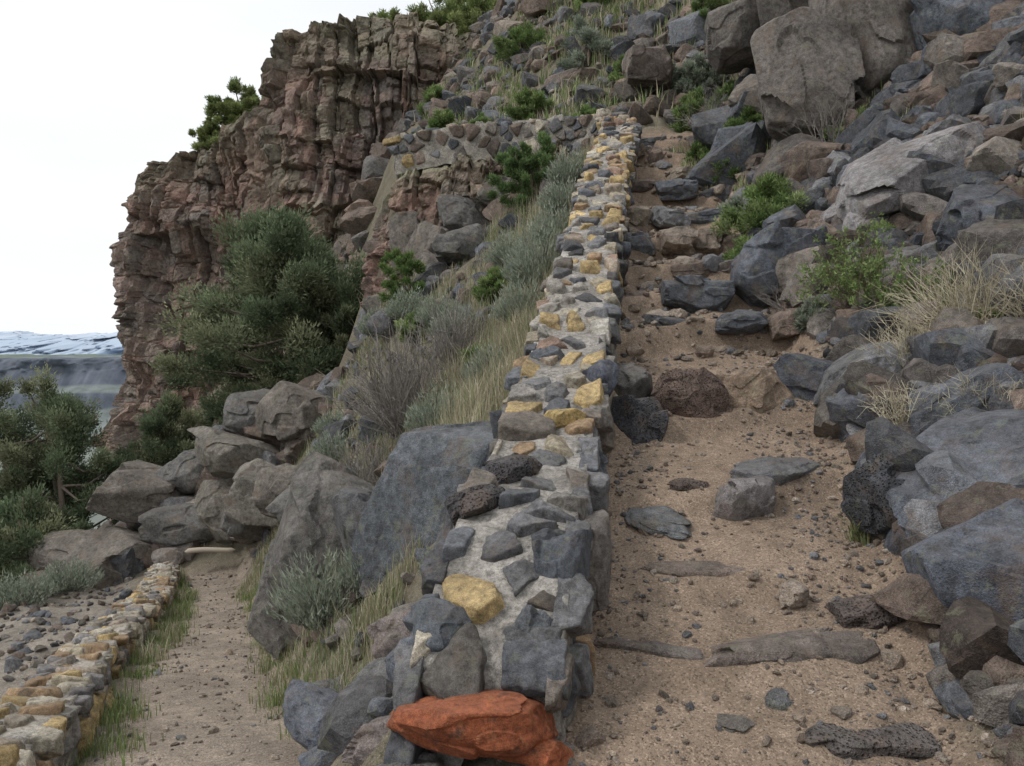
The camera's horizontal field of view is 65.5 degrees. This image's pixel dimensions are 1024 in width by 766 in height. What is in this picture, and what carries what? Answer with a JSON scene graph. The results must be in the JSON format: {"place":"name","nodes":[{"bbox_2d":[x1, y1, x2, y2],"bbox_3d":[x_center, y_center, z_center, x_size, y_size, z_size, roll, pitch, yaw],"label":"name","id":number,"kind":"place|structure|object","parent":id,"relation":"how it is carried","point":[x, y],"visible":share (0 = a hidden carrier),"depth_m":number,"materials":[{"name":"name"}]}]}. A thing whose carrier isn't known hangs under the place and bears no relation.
{"place":"outdoors","nodes":[
{"label":"outdoors","id":0,"kind":"place"},
{"bbox_2d":[0,330,123,354],"bbox_3d":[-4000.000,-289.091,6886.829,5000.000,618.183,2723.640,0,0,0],"label":"distant mountains","id":1,"kind":"structure","parent":0,"point":[19,342],"depth_m":6968.64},
{"bbox_2d":[0,354,125,441],"bbox_3d":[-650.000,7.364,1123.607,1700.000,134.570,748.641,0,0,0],"label":"canyon rim","id":2,"kind":"object","parent":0,"point":[101,377],"visible":0.12,"depth_m":945.63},
{"bbox_2d":[0,0,445,334],"label":"sky","id":3,"kind":"structure","parent":0,"point":[93,92],"materials":[{"name":"white"}]},
{"bbox_2d":[93,10,472,461],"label":"cliff","id":4,"kind":"structure","parent":0,"point":[343,95],"depth_m":44.34,"materials":[{"name":"stone"}]},
{"bbox_2d":[196,93,241,148],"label":"juniper tree","id":5,"kind":"object","parent":4,"relation":"on","point":[219,118],"visible":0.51,"depth_m":50.47,"materials":[{"name":"green plant"}]},
{"bbox_2d":[214,75,258,124],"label":"juniper tree","id":6,"kind":"object","parent":4,"relation":"on","point":[235,87],"visible":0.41,"depth_m":50.33,"materials":[{"name":"green plant"}]},
{"bbox_2d":[292,139,593,652],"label":"dry grass","id":7,"kind":"structure","parent":0,"point":[510,336],"depth_m":8.91,"materials":[{"name":"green plant"}]},
{"bbox_2d":[0,0,1023,765],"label":"hillside terrain","id":8,"kind":"structure","parent":0,"point":[726,686],"depth_m":5.19,"materials":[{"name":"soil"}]},
{"bbox_2d":[0,567,61,610],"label":"sagebrush","id":9,"kind":"object","parent":8,"relation":"on","point":[21,593],"visible":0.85,"depth_m":14.95,"materials":[{"name":"green plant"}]},
{"bbox_2d":[0,481,92,591],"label":"juniper tree","id":10,"kind":"object","parent":8,"relation":"on","point":[26,525],"visible":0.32,"depth_m":18.43,"materials":[{"name":"green plant"}]},
{"bbox_2d":[32,556,104,594],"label":"sagebrush","id":11,"kind":"object","parent":8,"relation":"on","point":[73,579],"visible":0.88,"depth_m":15.88,"materials":[{"name":"green plant"}]},
{"bbox_2d":[0,361,143,566],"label":"juniper tree","id":12,"kind":"object","parent":8,"relation":"on","point":[63,422],"visible":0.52,"depth_m":21.64,"materials":[{"name":"green plant"}]},
{"bbox_2d":[0,564,175,765],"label":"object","id":13,"kind":"object","parent":8,"relation":"on","point":[38,722],"visible":0.11,"depth_m":5.61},
{"bbox_2d":[28,525,150,591],"bbox_3d":[-8.999,4.164,18.382,3.018,1.853,2.673,0,0,31],"label":"boulder","id":14,"kind":"object","parent":8,"relation":"on","point":[102,548],"visible":0.35,"depth_m":17.51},
{"bbox_2d":[0,561,179,765],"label":"stones","id":15,"kind":"object","parent":8,"relation":"on","point":[60,671],"visible":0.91,"depth_m":6.09,"materials":[{"name":"stone"}]},
{"bbox_2d":[86,460,183,522],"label":"boulder","id":16,"kind":"object","parent":8,"relation":"on","point":[129,492],"visible":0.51,"depth_m":18.01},
{"bbox_2d":[107,388,205,522],"bbox_3d":[-10.354,2.862,24.635,4.510,5.476,4.202,0,0,-21],"label":"juniper tree","id":17,"kind":"object","parent":8,"relation":"on","point":[163,440],"visible":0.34,"depth_m":24.12,"materials":[{"name":"green plant"}]},
{"bbox_2d":[138,503,213,545],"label":"boulder","id":18,"kind":"object","parent":8,"relation":"on","point":[177,524],"visible":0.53,"depth_m":17.31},
{"bbox_2d":[157,449,204,494],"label":"boulder","id":19,"kind":"object","parent":8,"relation":"on","point":[181,472],"visible":0.36,"depth_m":18.23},
{"bbox_2d":[194,478,235,543],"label":"boulder","id":20,"kind":"object","parent":8,"relation":"on","point":[209,503],"visible":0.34,"depth_m":17.23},
{"bbox_2d":[187,426,279,477],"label":"boulder","id":21,"kind":"object","parent":8,"relation":"on","point":[219,453],"visible":0.62,"depth_m":17.23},
{"bbox_2d":[51,286,431,765],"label":"dry grass","id":22,"kind":"structure","parent":8,"relation":"on","point":[370,613],"depth_m":6.26,"materials":[{"name":"green plant"}]},
{"bbox_2d":[220,512,269,540],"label":"boulder","id":23,"kind":"object","parent":8,"relation":"on","point":[230,527],"visible":0.15,"depth_m":15.67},
{"bbox_2d":[222,388,269,435],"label":"boulder","id":24,"kind":"object","parent":8,"relation":"on","point":[239,409],"visible":0.47,"depth_m":18.01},
{"bbox_2d":[223,458,279,526],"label":"boulder","id":25,"kind":"object","parent":8,"relation":"on","point":[240,507],"visible":0.42,"depth_m":14.69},
{"bbox_2d":[147,200,368,426],"bbox_3d":[-6.408,-1.733,23.359,7.884,7.682,8.202,0,0,-37],"label":"juniper tree","id":26,"kind":"object","parent":8,"relation":"on","point":[283,265],"visible":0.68,"depth_m":22.22,"materials":[{"name":"green plant"}]},
{"bbox_2d":[252,463,298,518],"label":"boulder","id":27,"kind":"object","parent":8,"relation":"on","point":[272,482],"visible":0.4,"depth_m":12.61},
{"bbox_2d":[255,381,326,440],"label":"boulder","id":28,"kind":"object","parent":8,"relation":"on","point":[285,410],"visible":0.78,"depth_m":17.43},
{"bbox_2d":[282,679,338,750],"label":"boulder","id":29,"kind":"object","parent":8,"relation":"on","point":[305,706],"visible":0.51,"depth_m":5.01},
{"bbox_2d":[247,451,374,658],"bbox_3d":[-1.884,1.726,8.116,1.571,2.032,1.263,0,0,-11],"label":"boulder","id":30,"kind":"object","parent":8,"relation":"on","point":[319,481],"visible":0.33,"depth_m":7.74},
{"bbox_2d":[264,538,360,630],"bbox_3d":[-1.622,1.766,6.899,1.055,0.851,1.070,0,0,0],"label":"sagebrush","id":31,"kind":"object","parent":8,"relation":"on","point":[310,597],"visible":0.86,"depth_m":6.74,"materials":[{"name":"green plant"}]},
{"bbox_2d":[74,245,554,765],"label":"green grass","id":32,"kind":"structure","parent":8,"relation":"on","point":[120,709],"depth_m":6.73,"materials":[{"name":"green plant"}]},
{"bbox_2d":[280,272,363,382],"bbox_3d":[-4.677,-1.295,22.761,3.760,3.848,3.570,0,0,0],"label":"juniper tree","id":33,"kind":"object","parent":8,"relation":"on","point":[347,308],"visible":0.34,"depth_m":22.08,"materials":[{"name":"green plant"}]},
{"bbox_2d":[331,486,372,566],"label":"boulder","id":34,"kind":"object","parent":8,"relation":"on","point":[348,503],"visible":0.15,"depth_m":6.99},
{"bbox_2d":[318,425,399,485],"bbox_3d":[-1.639,0.921,9.646,1.376,1.064,1.320,0,0,0],"label":"dead brush","id":35,"kind":"object","parent":8,"relation":"on","point":[372,468],"visible":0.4,"depth_m":9.54,"materials":[{"name":"grey plant"}]},
{"bbox_2d":[341,715,390,765],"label":"boulder","id":36,"kind":"object","parent":8,"relation":"on","point":[365,741],"visible":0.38,"depth_m":4.09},
{"bbox_2d":[367,609,410,658],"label":"boulder","id":37,"kind":"object","parent":8,"relation":"on","point":[388,633],"visible":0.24,"depth_m":5.07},
{"bbox_2d":[310,303,472,438],"bbox_3d":[-1.343,-0.022,10.261,2.337,2.034,2.449,0,0,0],"label":"dead brush","id":38,"kind":"object","parent":8,"relation":"on","point":[395,402],"visible":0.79,"depth_m":9.98,"materials":[{"name":"grey plant"}]},
{"bbox_2d":[377,245,426,304],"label":"green shrub","id":39,"kind":"object","parent":8,"relation":"on","point":[404,264],"visible":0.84,"depth_m":15.71,"materials":[{"name":"green plant"}]},
{"bbox_2d":[383,285,433,324],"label":"sagebrush","id":40,"kind":"object","parent":8,"relation":"on","point":[395,308],"visible":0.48,"depth_m":14.81,"materials":[{"name":"green plant"}]},
{"bbox_2d":[351,421,492,598],"bbox_3d":[-0.654,1.170,6.727,1.426,1.713,1.352,0,0,0],"label":"boulder","id":41,"kind":"object","parent":8,"relation":"on","point":[426,472],"visible":0.37,"depth_m":6.50,"materials":[{"name":"stone"}]},
{"bbox_2d":[259,147,589,569],"bbox_3d":[-2.181,-0.768,13.775,8.179,8.813,10.008,0,0,0],"label":"shrub","id":42,"kind":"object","parent":8,"relation":"on","point":[447,284],"depth_m":14.46,"materials":[{"name":"green plant"}]},
{"bbox_2d":[402,220,448,268],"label":"boulder","id":43,"kind":"object","parent":8,"relation":"on","point":[424,234],"visible":0.36,"depth_m":17.77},
{"bbox_2d":[399,376,467,430],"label":"sagebrush","id":44,"kind":"object","parent":8,"relation":"on","point":[423,413],"visible":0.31,"depth_m":8.45,"materials":[{"name":"green plant"}]},
{"bbox_2d":[399,278,494,371],"bbox_3d":[-0.777,-0.736,10.744,1.754,1.447,1.549,0,0,0],"label":"sagebrush","id":45,"kind":"object","parent":8,"relation":"on","point":[461,341],"visible":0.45,"depth_m":10.73,"materials":[{"name":"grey plant"}]},
{"bbox_2d":[432,223,487,266],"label":"boulder","id":46,"kind":"object","parent":8,"relation":"on","point":[457,246],"visible":0.69,"depth_m":15.79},
{"bbox_2d":[360,139,566,306],"bbox_3d":[-1.574,-3.525,18.995,6.108,4.649,2.864,0,0,30],"label":"rock outcrop","id":47,"kind":"object","parent":8,"relation":"on","point":[420,191],"visible":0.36,"depth_m":18.69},
{"bbox_2d":[389,211,419,273],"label":"boulder","id":48,"kind":"object","parent":47,"relation":"on","point":[402,224],"visible":0.44,"depth_m":18.22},
{"bbox_2d":[437,194,487,230],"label":"boulder","id":49,"kind":"object","parent":47,"relation":"on","point":[457,212],"visible":0.58,"depth_m":17.90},
{"bbox_2d":[395,114,596,173],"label":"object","id":50,"kind":"object","parent":47,"relation":"on","point":[474,151],"visible":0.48,"depth_m":18.86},
{"bbox_2d":[382,108,616,167],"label":"stones","id":51,"kind":"object","parent":50,"relation":"attached to","point":[472,131],"visible":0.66,"depth_m":18.78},
{"bbox_2d":[439,0,496,33],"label":"juniper tree","id":52,"kind":"object","parent":8,"relation":"on","point":[474,10],"visible":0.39,"depth_m":44.92,"materials":[{"name":"green plant"}]},
{"bbox_2d":[387,689,573,765],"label":"red cornerstone","id":53,"kind":"object","parent":8,"relation":"on","point":[511,726],"visible":0.94,"depth_m":3.22,"materials":[{"name":"stone"}]},
{"bbox_2d":[470,266,510,305],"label":"green shrub","id":54,"kind":"object","parent":8,"relation":"on","point":[488,282],"visible":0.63,"depth_m":12.43,"materials":[{"name":"green plant"}]},
{"bbox_2d":[0,0,1023,765],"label":"talus rocks","id":55,"kind":"object","parent":8,"relation":"on","point":[976,652],"visible":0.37,"depth_m":8.93,"materials":[{"name":"stone"}]},
{"bbox_2d":[621,44,672,93],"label":"boulder","id":56,"kind":"object","parent":55,"relation":"on","point":[643,66],"visible":0.97,"depth_m":20.59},
{"bbox_2d":[488,273,544,324],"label":"sagebrush","id":57,"kind":"object","parent":8,"relation":"on","point":[505,304],"visible":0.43,"depth_m":10.05,"materials":[{"name":"green plant"}]},
{"bbox_2d":[490,19,546,62],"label":"green shrub","id":58,"kind":"object","parent":8,"relation":"on","point":[524,36],"visible":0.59,"depth_m":29.76,"materials":[{"name":"green plant"}]},
{"bbox_2d":[485,130,558,216],"bbox_3d":[0.471,-4.110,16.111,1.611,2.124,1.561,0,0,31],"label":"green shrub","id":59,"kind":"object","parent":8,"relation":"on","point":[526,161],"visible":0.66,"depth_m":15.86,"materials":[{"name":"green plant"}]},
{"bbox_2d":[497,210,560,289],"bbox_3d":[0.363,-1.719,10.990,1.160,1.297,1.138,0,0,0],"label":"sagebrush","id":60,"kind":"object","parent":8,"relation":"on","point":[526,265],"visible":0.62,"depth_m":10.81,"materials":[{"name":"green plant"}]},
{"bbox_2d":[502,86,555,120],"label":"green shrub","id":61,"kind":"object","parent":8,"relation":"on","point":[532,101],"visible":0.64,"depth_m":22.74,"materials":[{"name":"green plant"}]},
{"bbox_2d":[423,120,637,765],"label":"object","id":62,"kind":"object","parent":8,"relation":"on","point":[473,564],"visible":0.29,"depth_m":4.35,"materials":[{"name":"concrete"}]},
{"bbox_2d":[411,597,470,651],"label":"wall stone","id":63,"kind":"object","parent":62,"relation":"attached to","point":[442,621],"visible":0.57,"depth_m":3.61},
{"bbox_2d":[444,484,504,526],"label":"wall stone","id":64,"kind":"object","parent":62,"relation":"attached to","point":[477,500],"visible":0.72,"depth_m":4.39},
{"bbox_2d":[383,114,641,765],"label":"stones","id":65,"kind":"object","parent":62,"relation":"on","point":[551,668],"visible":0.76,"depth_m":4.51,"materials":[{"name":"stone"}]},
{"bbox_2d":[482,453,542,484],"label":"wall stone","id":66,"kind":"object","parent":62,"relation":"attached to","point":[513,468],"visible":0.61,"depth_m":4.82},
{"bbox_2d":[531,529,592,643],"bbox_3d":[0.226,1.012,4.017,0.331,0.584,0.452,0,0,14],"label":"wall stone","id":67,"kind":"object","parent":62,"relation":"attached to","point":[565,556],"visible":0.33,"depth_m":3.88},
{"bbox_2d":[581,509,612,616],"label":"wall stone","id":68,"kind":"object","parent":62,"relation":"attached to","point":[601,554],"visible":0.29,"depth_m":4.23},
{"bbox_2d":[350,0,740,323],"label":"dry grass","id":69,"kind":"structure","parent":8,"relation":"on","point":[612,5],"depth_m":27.05,"materials":[{"name":"green plant"}]},
{"bbox_2d":[526,198,571,246],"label":"sagebrush","id":70,"kind":"object","parent":8,"relation":"on","point":[558,222],"visible":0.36,"depth_m":12.15,"materials":[{"name":"green plant"}]},
{"bbox_2d":[535,174,575,217],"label":"sagebrush","id":71,"kind":"object","parent":8,"relation":"on","point":[556,196],"visible":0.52,"depth_m":13.82,"materials":[{"name":"green plant"}]},
{"bbox_2d":[544,147,584,190],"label":"sagebrush","id":72,"kind":"object","parent":8,"relation":"on","point":[571,171],"visible":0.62,"depth_m":15.00,"materials":[{"name":"green plant"}]},
{"bbox_2d":[556,13,613,69],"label":"sagebrush","id":73,"kind":"object","parent":8,"relation":"on","point":[585,33],"visible":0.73,"depth_m":25.57,"materials":[{"name":"green plant"}]},
{"bbox_2d":[614,362,652,397],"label":"boulder","id":74,"kind":"object","parent":8,"relation":"on","point":[634,380],"visible":0.45,"depth_m":7.08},
{"bbox_2d":[611,395,668,443],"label":"vesicular boulder","id":75,"kind":"object","parent":8,"relation":"on","point":[642,420],"visible":0.7,"depth_m":6.52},
{"bbox_2d":[593,636,704,659],"bbox_3d":[0.742,1.403,4.100,0.644,0.159,0.156,0,0,13],"label":"stone step","id":76,"kind":"object","parent":8,"relation":"on","point":[657,648],"visible":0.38,"depth_m":4.05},
{"bbox_2d":[624,506,691,539],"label":"boulder","id":77,"kind":"object","parent":8,"relation":"on","point":[669,522],"visible":0.97,"depth_m":5.32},
{"bbox_2d":[627,206,723,229],"bbox_3d":[2.771,-2.654,12.804,2.057,0.450,0.749,0,0,0],"label":"stone step","id":78,"kind":"object","parent":8,"relation":"on","point":[661,217],"visible":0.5,"depth_m":12.66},
{"bbox_2d":[631,178,731,201],"bbox_3d":[2.978,-3.346,14.095,2.013,0.608,0.726,0,0,0],"label":"stone step","id":79,"kind":"object","parent":8,"relation":"on","point":[676,189],"visible":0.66,"depth_m":13.82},
{"bbox_2d":[626,225,745,254],"bbox_3d":[2.572,-2.039,11.705,2.053,0.466,0.747,0,0,0],"label":"stone step","id":80,"kind":"object","parent":8,"relation":"on","point":[679,240],"visible":0.69,"depth_m":11.52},
{"bbox_2d":[667,83,707,132],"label":"green shrub","id":81,"kind":"object","parent":8,"relation":"on","point":[693,99],"visible":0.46,"depth_m":19.30,"materials":[{"name":"green plant"}]},
{"bbox_2d":[650,367,732,418],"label":"vesicular boulder","id":82,"kind":"object","parent":8,"relation":"on","point":[701,392],"visible":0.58,"depth_m":6.79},
{"bbox_2d":[639,561,745,576],"bbox_3d":[1.149,1.180,4.844,0.952,0.180,0.256,0,0,0],"label":"stone step","id":83,"kind":"object","parent":8,"relation":"on","point":[697,568],"visible":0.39,"depth_m":4.78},
{"bbox_2d":[623,275,763,312],"bbox_3d":[2.282,-0.993,9.608,2.122,0.527,0.798,0,0,0],"label":"stone step","id":84,"kind":"object","parent":8,"relation":"on","point":[691,293],"visible":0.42,"depth_m":9.26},
{"bbox_2d":[675,51,730,93],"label":"sagebrush","id":85,"kind":"object","parent":8,"relation":"on","point":[699,68],"visible":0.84,"depth_m":20.71,"materials":[{"name":"green plant"}]},
{"bbox_2d":[641,308,801,339],"bbox_3d":[2.359,-0.582,8.774,1.850,0.456,0.568,0,0,8],"label":"stone step","id":86,"kind":"object","parent":8,"relation":"on","point":[779,324],"visible":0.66,"depth_m":8.54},
{"bbox_2d":[704,0,760,74],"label":"boulder","id":87,"kind":"object","parent":8,"relation":"on","point":[730,28],"visible":0.73,"depth_m":16.92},
{"bbox_2d":[712,476,776,520],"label":"boulder","id":88,"kind":"object","parent":8,"relation":"on","point":[737,499],"visible":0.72,"depth_m":5.43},
{"bbox_2d":[714,368,794,413],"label":"boulder","id":89,"kind":"object","parent":8,"relation":"on","point":[760,391],"visible":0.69,"depth_m":6.93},
{"bbox_2d":[709,171,813,237],"bbox_3d":[3.566,-2.478,11.236,1.532,0.985,1.564,0,0,0],"label":"green shrub","id":90,"kind":"object","parent":8,"relation":"on","point":[766,197],"visible":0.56,"depth_m":11.00,"materials":[{"name":"green plant"}]},
{"bbox_2d":[730,457,821,485],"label":"boulder","id":91,"kind":"object","parent":8,"relation":"on","point":[781,471],"visible":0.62,"depth_m":5.87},
{"bbox_2d":[730,220,827,308],"bbox_3d":[3.239,-1.331,9.598,1.249,1.115,1.052,0,0,0],"label":"boulder","id":92,"kind":"object","parent":8,"relation":"on","point":[755,260],"visible":0.6,"depth_m":9.19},
{"bbox_2d":[756,0,808,25],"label":"boulder","id":93,"kind":"object","parent":8,"relation":"on","point":[769,10],"visible":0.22,"depth_m":15.18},
{"bbox_2d":[704,627,879,666],"bbox_3d":[1.419,1.434,4.137,0.998,0.288,0.419,0,0,0],"label":"stone step","id":94,"kind":"object","parent":8,"relation":"on","point":[854,647],"visible":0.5,"depth_m":4.01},
{"bbox_2d":[778,578,808,609],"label":"rock","id":95,"kind":"object","parent":8,"relation":"on","point":[793,593],"visible":1,"depth_m":4.46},
{"bbox_2d":[773,353,833,400],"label":"boulder","id":96,"kind":"object","parent":8,"relation":"on","point":[800,375],"visible":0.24,"depth_m":7.03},
{"bbox_2d":[750,6,864,141],"bbox_3d":[4.819,-4.947,12.930,1.706,2.169,1.460,0,0,26],"label":"boulder","id":97,"kind":"object","parent":8,"relation":"on","point":[809,56],"visible":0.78,"depth_m":12.41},
{"bbox_2d":[780,87,860,142],"bbox_3d":[4.836,-4.006,12.163,1.304,1.119,1.362,0,0,-30],"label":"dead brush","id":98,"kind":"object","parent":8,"relation":"on","point":[830,137],"visible":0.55,"depth_m":12.00,"materials":[{"name":"beige plant"}]},
{"bbox_2d":[808,0,916,101],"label":"boulder","id":99,"kind":"object","parent":8,"relation":"on","point":[882,31],"visible":0.31,"depth_m":12.58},
{"bbox_2d":[787,211,938,311],"bbox_3d":[3.358,-1.121,7.739,1.322,1.070,1.302,0,0,-35],"label":"leafy shrub","id":100,"kind":"object","parent":8,"relation":"on","point":[855,282],"visible":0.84,"depth_m":7.66,"materials":[{"name":"green plant"}]},
{"bbox_2d":[826,372,899,441],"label":"boulder","id":101,"kind":"object","parent":8,"relation":"on","point":[840,402],"visible":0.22,"depth_m":6.24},
{"bbox_2d":[826,594,906,628],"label":"vesicular boulder","id":102,"kind":"object","parent":8,"relation":"on","point":[863,611],"visible":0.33,"depth_m":4.24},
{"bbox_2d":[804,722,942,761],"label":"vesicular boulder","id":103,"kind":"object","parent":8,"relation":"on","point":[907,740],"visible":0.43,"depth_m":3.42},
{"bbox_2d":[841,453,905,534],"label":"vesicular boulder","id":104,"kind":"object","parent":8,"relation":"on","point":[868,485],"visible":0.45,"depth_m":4.93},
{"bbox_2d":[857,373,935,425],"bbox_3d":[2.915,0.180,5.904,0.715,0.532,0.744,0,0,16],"label":"dead brush","id":105,"kind":"object","parent":8,"relation":"on","point":[891,399],"visible":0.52,"depth_m":5.83,"materials":[{"name":"beige plant"}]},
{"bbox_2d":[820,122,985,231],"bbox_3d":[4.857,-2.433,9.623,1.992,1.529,1.182,0,0,-12],"label":"boulder","id":106,"kind":"object","parent":8,"relation":"on","point":[882,178],"visible":0.69,"depth_m":9.18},
{"bbox_2d":[842,302,973,374],"bbox_3d":[3.354,-0.351,6.481,1.183,0.688,1.012,0,0,-16],"label":"dead brush","id":107,"kind":"object","parent":8,"relation":"on","point":[906,326],"visible":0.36,"depth_m":6.43,"materials":[{"name":"beige plant"}]},
{"bbox_2d":[865,254,961,309],"bbox_3d":[3.688,-0.728,7.173,0.947,0.878,0.808,0,0,-21],"label":"leafy shrub","id":108,"kind":"object","parent":8,"relation":"on","point":[881,285],"visible":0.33,"depth_m":7.14,"materials":[{"name":"green plant"}]},
{"bbox_2d":[851,231,1022,335],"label":"dead brush","id":109,"kind":"object","parent":8,"relation":"on","point":[956,302],"visible":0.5,"depth_m":6.41,"materials":[{"name":"beige plant"}]},
{"bbox_2d":[853,406,1023,556],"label":"boulder","id":110,"kind":"object","parent":8,"relation":"on","point":[996,454],"visible":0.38,"depth_m":4.76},
{"bbox_2d":[909,0,1006,50],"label":"boulder","id":111,"kind":"object","parent":8,"relation":"on","point":[960,17],"visible":0.15,"depth_m":11.97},
{"bbox_2d":[901,498,1023,622],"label":"boulder","id":112,"kind":"object","parent":8,"relation":"on","point":[980,556],"visible":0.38,"depth_m":3.88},
{"bbox_2d":[909,363,1023,437],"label":"boulder","id":113,"kind":"object","parent":8,"relation":"on","point":[987,373],"visible":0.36,"depth_m":5.47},
{"bbox_2d":[936,184,1023,249],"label":"boulder","id":114,"kind":"object","parent":8,"relation":"on","point":[967,206],"visible":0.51,"depth_m":7.83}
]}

